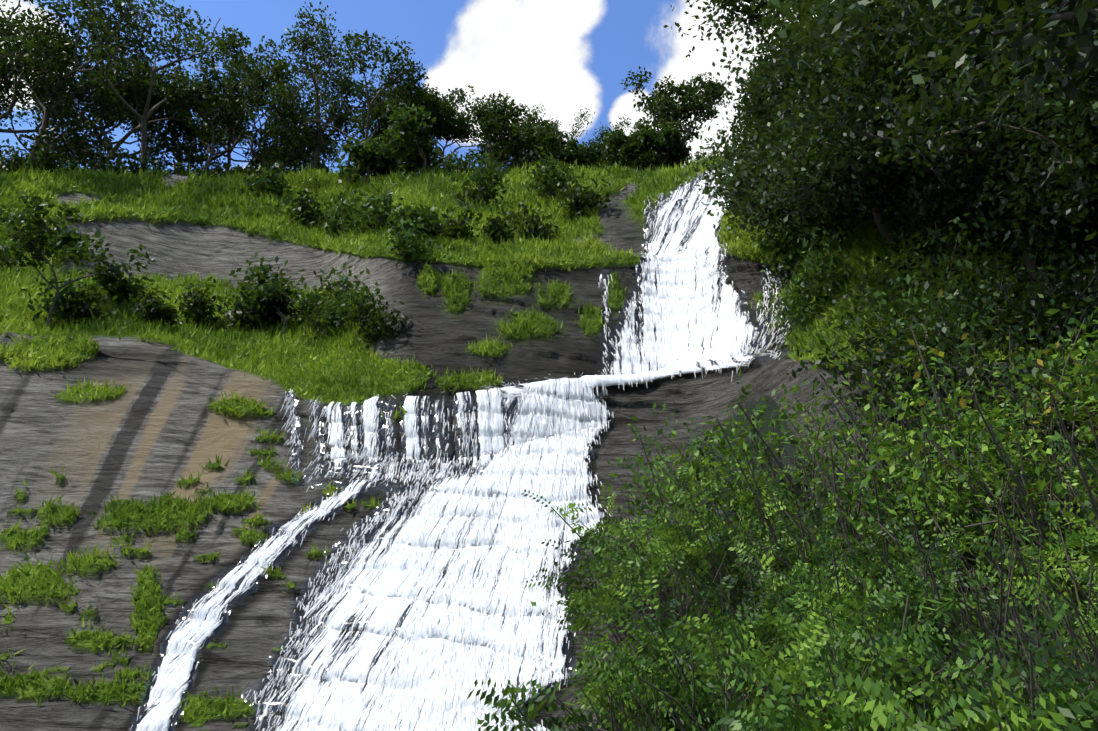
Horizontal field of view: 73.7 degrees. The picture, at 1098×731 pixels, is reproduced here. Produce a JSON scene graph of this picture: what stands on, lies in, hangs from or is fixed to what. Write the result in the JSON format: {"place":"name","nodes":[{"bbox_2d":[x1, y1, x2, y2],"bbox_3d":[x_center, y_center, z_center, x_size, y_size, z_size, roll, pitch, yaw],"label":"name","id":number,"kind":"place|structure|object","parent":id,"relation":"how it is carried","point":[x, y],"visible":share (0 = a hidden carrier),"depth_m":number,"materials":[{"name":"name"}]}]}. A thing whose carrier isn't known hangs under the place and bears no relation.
{"place":"outdoors","nodes":[
{"label":"outdoors","id":0,"kind":"place"},
{"bbox_2d":[0,0,833,174],"label":"sky","id":1,"kind":"structure","parent":0,"point":[566,57],"materials":[{"name":"blue"}]},
{"bbox_2d":[0,160,1097,730],"bbox_3d":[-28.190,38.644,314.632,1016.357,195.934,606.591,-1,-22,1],"label":"hillside ground","id":2,"kind":"structure","parent":0,"point":[160,426],"depth_m":41.19,"materials":[{"name":"grey stone"}]},
{"bbox_2d":[0,7,132,169],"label":"ridge tree","id":3,"kind":"object","parent":2,"relation":"on","point":[38,49],"visible":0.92,"depth_m":88.79,"materials":[{"name":"green plant"}]},
{"bbox_2d":[0,192,155,328],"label":"bush","id":4,"kind":"object","parent":2,"relation":"on","point":[28,240],"visible":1,"depth_m":53.60,"materials":[{"name":"green plant"}]},
{"bbox_2d":[0,9,160,170],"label":"ridge tree","id":5,"kind":"object","parent":2,"relation":"on","point":[21,84],"visible":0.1,"depth_m":100.32,"materials":[{"name":"green plant"}]},
{"bbox_2d":[0,0,190,162],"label":"ridge tree","id":6,"kind":"object","parent":2,"relation":"on","point":[100,53],"visible":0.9,"depth_m":89.13,"materials":[{"name":"green plant"}]},
{"bbox_2d":[12,52,227,170],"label":"ridge tree","id":7,"kind":"object","parent":2,"relation":"on","point":[182,144],"visible":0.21,"depth_m":112.06,"materials":[{"name":"green plant"}]},
{"bbox_2d":[24,35,229,176],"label":"ridge tree","id":8,"kind":"object","parent":2,"relation":"on","point":[143,98],"visible":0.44,"depth_m":107.01,"materials":[{"name":"green plant"}]},
{"bbox_2d":[28,0,288,170],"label":"ridge tree","id":9,"kind":"object","parent":2,"relation":"on","point":[200,46],"visible":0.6,"depth_m":100.29,"materials":[{"name":"green plant"}]},
{"bbox_2d":[97,53,312,172],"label":"ridge tree","id":10,"kind":"object","parent":2,"relation":"on","point":[234,138],"visible":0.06,"depth_m":120.34,"materials":[{"name":"green plant"}]},
{"bbox_2d":[121,63,294,174],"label":"ridge tree","id":11,"kind":"object","parent":2,"relation":"on","point":[230,106],"visible":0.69,"depth_m":109.48,"materials":[{"name":"green plant"}]},
{"bbox_2d":[155,31,320,170],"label":"ridge tree","id":12,"kind":"object","parent":2,"relation":"on","point":[235,72],"visible":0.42,"depth_m":116.22,"materials":[{"name":"green plant"}]},
{"bbox_2d":[213,59,346,170],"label":"ridge tree","id":13,"kind":"object","parent":2,"relation":"on","point":[311,161],"visible":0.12,"depth_m":134.69,"materials":[{"name":"green plant"}]},
{"bbox_2d":[216,69,344,173],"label":"ridge tree","id":14,"kind":"object","parent":2,"relation":"on","point":[305,140],"visible":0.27,"depth_m":127.24,"materials":[{"name":"green plant"}]},
{"bbox_2d":[238,278,327,335],"bbox_3d":[-22.087,-4.389,60.820,7.282,5.758,4.752,3,-22,-7],"label":"bush","id":15,"kind":"object","parent":2,"relation":"on","point":[273,294],"visible":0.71,"depth_m":60.44,"materials":[{"name":"green plant"}]},
{"bbox_2d":[279,69,401,173],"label":"ridge tree","id":16,"kind":"object","parent":2,"relation":"on","point":[334,97],"visible":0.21,"depth_m":122.94,"materials":[{"name":"green plant"}]},
{"bbox_2d":[272,1,416,167],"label":"ridge tree","id":17,"kind":"object","parent":2,"relation":"on","point":[310,42],"visible":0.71,"depth_m":115.78,"materials":[{"name":"green plant"}]},
{"bbox_2d":[262,30,454,174],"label":"ridge tree","id":18,"kind":"object","parent":2,"relation":"on","point":[337,118],"visible":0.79,"depth_m":109.70,"materials":[{"name":"green plant"}]},
{"bbox_2d":[0,138,721,180],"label":"hill","id":19,"kind":"structure","parent":2,"relation":"on","point":[45,159],"depth_m":96.05,"materials":[{"name":"green plant"}]},
{"bbox_2d":[335,135,402,183],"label":"tree","id":20,"kind":"object","parent":2,"relation":"on","point":[364,158],"visible":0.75,"depth_m":98.15,"materials":[{"name":"green plant"}]},
{"bbox_2d":[386,203,442,242],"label":"bush","id":21,"kind":"object","parent":2,"relation":"on","point":[407,212],"visible":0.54,"depth_m":65.55,"materials":[{"name":"green plant"}]},
{"bbox_2d":[375,100,455,177],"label":"tree","id":22,"kind":"object","parent":2,"relation":"on","point":[409,141],"visible":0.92,"depth_m":92.98,"materials":[{"name":"green plant"}]},
{"bbox_2d":[384,93,471,174],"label":"ridge tree","id":23,"kind":"object","parent":2,"relation":"on","point":[451,128],"visible":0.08,"depth_m":117.58,"materials":[{"name":"green plant"}]},
{"bbox_2d":[352,85,523,173],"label":"ridge tree","id":24,"kind":"object","parent":2,"relation":"on","point":[377,113],"visible":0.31,"depth_m":111.19,"materials":[{"name":"green plant"}]},
{"bbox_2d":[15,146,867,348],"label":"bushes","id":25,"kind":"object","parent":2,"relation":"on","point":[151,306],"visible":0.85,"depth_m":60.30,"materials":[{"name":"green plant"}]},
{"bbox_2d":[383,78,530,173],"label":"ridge tree","id":26,"kind":"object","parent":2,"relation":"on","point":[461,97],"visible":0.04,"depth_m":114.62,"materials":[{"name":"green plant"}]},
{"bbox_2d":[125,161,791,730],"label":"waterfall water","id":27,"kind":"structure","parent":2,"relation":"on","point":[401,677],"depth_m":33.97,"materials":[{"name":"liquid"}]},
{"bbox_2d":[130,170,790,730],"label":"waterfall spray","id":28,"kind":"object","parent":2,"relation":"on","point":[430,472],"visible":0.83,"depth_m":37.04,"materials":[{"name":"liquid"}]},
{"bbox_2d":[446,90,562,167],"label":"ridge tree","id":29,"kind":"object","parent":2,"relation":"on","point":[488,120],"visible":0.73,"depth_m":109.00,"materials":[{"name":"green plant"}]},
{"bbox_2d":[479,118,564,171],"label":"ridge tree","id":30,"kind":"object","parent":2,"relation":"on","point":[496,155],"visible":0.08,"depth_m":122.43,"materials":[{"name":"green plant"}]},
{"bbox_2d":[0,150,1097,723],"bbox_3d":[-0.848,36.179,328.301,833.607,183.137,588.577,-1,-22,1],"label":"hillside grass tufts","id":31,"kind":"object","parent":2,"relation":"on","point":[282,224],"visible":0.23,"depth_m":56.11,"materials":[{"name":"green plant"}]},
{"bbox_2d":[524,122,593,169],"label":"ridge tree","id":32,"kind":"object","parent":2,"relation":"on","point":[547,128],"visible":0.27,"depth_m":111.51,"materials":[{"name":"green plant"}]},
{"bbox_2d":[495,104,635,171],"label":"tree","id":33,"kind":"object","parent":2,"relation":"on","point":[584,118],"visible":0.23,"depth_m":118.75,"materials":[{"name":"green plant"}]},
{"bbox_2d":[537,138,603,170],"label":"ridge tree","id":34,"kind":"object","parent":2,"relation":"on","point":[594,153],"visible":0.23,"depth_m":112.98,"materials":[{"name":"green plant"}]},
{"bbox_2d":[592,128,648,167],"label":"ridge tree","id":35,"kind":"object","parent":2,"relation":"on","point":[606,132],"visible":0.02,"depth_m":119.11,"materials":[{"name":"green plant"}]},
{"bbox_2d":[600,127,657,170],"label":"ridge tree","id":36,"kind":"object","parent":2,"relation":"on","point":[612,146],"visible":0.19,"depth_m":107.08,"materials":[{"name":"green plant"}]},
{"bbox_2d":[617,125,691,169],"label":"ridge tree","id":37,"kind":"object","parent":2,"relation":"on","point":[644,143],"visible":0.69,"depth_m":99.13,"materials":[{"name":"green plant"}]},
{"bbox_2d":[620,66,733,157],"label":"ridge tree","id":38,"kind":"object","parent":2,"relation":"on","point":[671,110],"visible":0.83,"depth_m":105.15,"materials":[{"name":"green plant"}]},
{"bbox_2d":[663,0,825,150],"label":"tree","id":39,"kind":"object","parent":2,"relation":"on","point":[752,17],"visible":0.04,"depth_m":90.93,"materials":[{"name":"green plant"}]},
{"bbox_2d":[730,62,776,134],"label":"ridge tree","id":40,"kind":"object","parent":2,"relation":"on","point":[741,108],"visible":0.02,"depth_m":101.97,"materials":[{"name":"green plant"}]},
{"bbox_2d":[738,54,772,101],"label":"ridge tree","id":41,"kind":"object","parent":2,"relation":"on","point":[754,69],"visible":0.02,"depth_m":102.25,"materials":[{"name":"green plant"}]},
{"bbox_2d":[466,294,1097,730],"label":"pinnate bush","id":42,"kind":"object","parent":2,"relation":"on","point":[796,720],"visible":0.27,"depth_m":9.45,"materials":[{"name":"green plant"}]},
{"bbox_2d":[524,312,1097,730],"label":"pinnate bush","id":43,"kind":"object","parent":2,"relation":"on","point":[1009,709],"visible":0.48,"depth_m":11.50,"materials":[{"name":"green plant"}]},
{"bbox_2d":[565,330,1097,730],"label":"pinnate bush","id":44,"kind":"object","parent":2,"relation":"on","point":[973,694],"visible":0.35,"depth_m":9.03,"materials":[{"name":"green plant"}]},
{"bbox_2d":[729,0,970,245],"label":"tree","id":45,"kind":"object","parent":2,"relation":"on","point":[781,228],"depth_m":59.93,"materials":[{"name":"green plant"}]},
{"bbox_2d":[683,0,1036,255],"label":"tree","id":46,"kind":"object","parent":2,"relation":"on","point":[749,200],"visible":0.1,"depth_m":50.02,"materials":[{"name":"green plant"}]},
{"bbox_2d":[742,0,1097,305],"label":"tree","id":47,"kind":"object","parent":2,"relation":"on","point":[865,121],"visible":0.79,"depth_m":33.61,"materials":[{"name":"green plant"}]},
{"bbox_2d":[922,0,1097,292],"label":"tree","id":48,"kind":"object","parent":2,"relation":"on","point":[1057,97],"visible":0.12,"depth_m":33.33,"materials":[{"name":"green plant"}]},
{"bbox_2d":[1026,363,1097,442],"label":"bush","id":49,"kind":"object","parent":2,"relation":"on","point":[1052,381],"visible":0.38,"depth_m":20.68,"materials":[{"name":"green plant"}]},
{"bbox_2d":[1086,676,1097,720],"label":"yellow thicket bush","id":50,"kind":"object","parent":2,"relation":"on","point":[1092,690],"visible":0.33,"depth_m":4.89,"materials":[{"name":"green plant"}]},
{"bbox_2d":[665,395,1097,726],"bbox_3d":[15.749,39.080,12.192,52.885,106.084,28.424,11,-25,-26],"label":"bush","id":51,"kind":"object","parent":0,"point":[772,403],"depth_m":29.79,"materials":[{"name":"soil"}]},
{"bbox_2d":[477,309,1097,730],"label":"pinnate bush","id":52,"kind":"object","parent":51,"relation":"on","point":[829,673],"visible":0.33,"depth_m":8.82,"materials":[{"name":"green plant"}]},
{"bbox_2d":[558,306,1097,729],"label":"bamboo bush","id":53,"kind":"object","parent":51,"relation":"on","point":[965,508],"visible":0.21,"depth_m":16.41,"materials":[{"name":"green plant"}]},
{"bbox_2d":[569,316,1097,720],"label":"bamboo bush","id":54,"kind":"object","parent":51,"relation":"on","point":[1009,469],"visible":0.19,"depth_m":14.08,"materials":[{"name":"green plant"}]},
{"bbox_2d":[573,299,1097,718],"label":"bush","id":55,"kind":"object","parent":51,"relation":"on","point":[936,436],"visible":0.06,"depth_m":17.28,"materials":[{"name":"green plant"}]},
{"bbox_2d":[581,324,1097,727],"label":"bamboo bush","id":56,"kind":"object","parent":51,"relation":"on","point":[1058,487],"visible":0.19,"depth_m":17.07,"materials":[{"name":"green plant"}]},
{"bbox_2d":[727,592,1093,728],"bbox_3d":[4.045,3.831,6.577,5.774,3.450,1.110,5,-23,-13],"label":"bush","id":57,"kind":"object","parent":51,"relation":"on","point":[1067,655],"visible":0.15,"depth_m":7.20,"materials":[{"name":"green plant"}]},
{"bbox_2d":[762,186,1097,455],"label":"terrace shrub","id":58,"kind":"object","parent":51,"relation":"on","point":[986,336],"visible":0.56,"depth_m":28.17,"materials":[{"name":"green plant"}]},
{"bbox_2d":[765,0,1097,126],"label":"tree","id":59,"kind":"object","parent":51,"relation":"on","point":[1078,17],"visible":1,"depth_m":7.25,"materials":[{"name":"green plant"}]},
{"bbox_2d":[806,288,1097,555],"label":"bush","id":60,"kind":"object","parent":51,"relation":"on","point":[941,354],"visible":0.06,"depth_m":19.27,"materials":[{"name":"green plant"}]}
]}

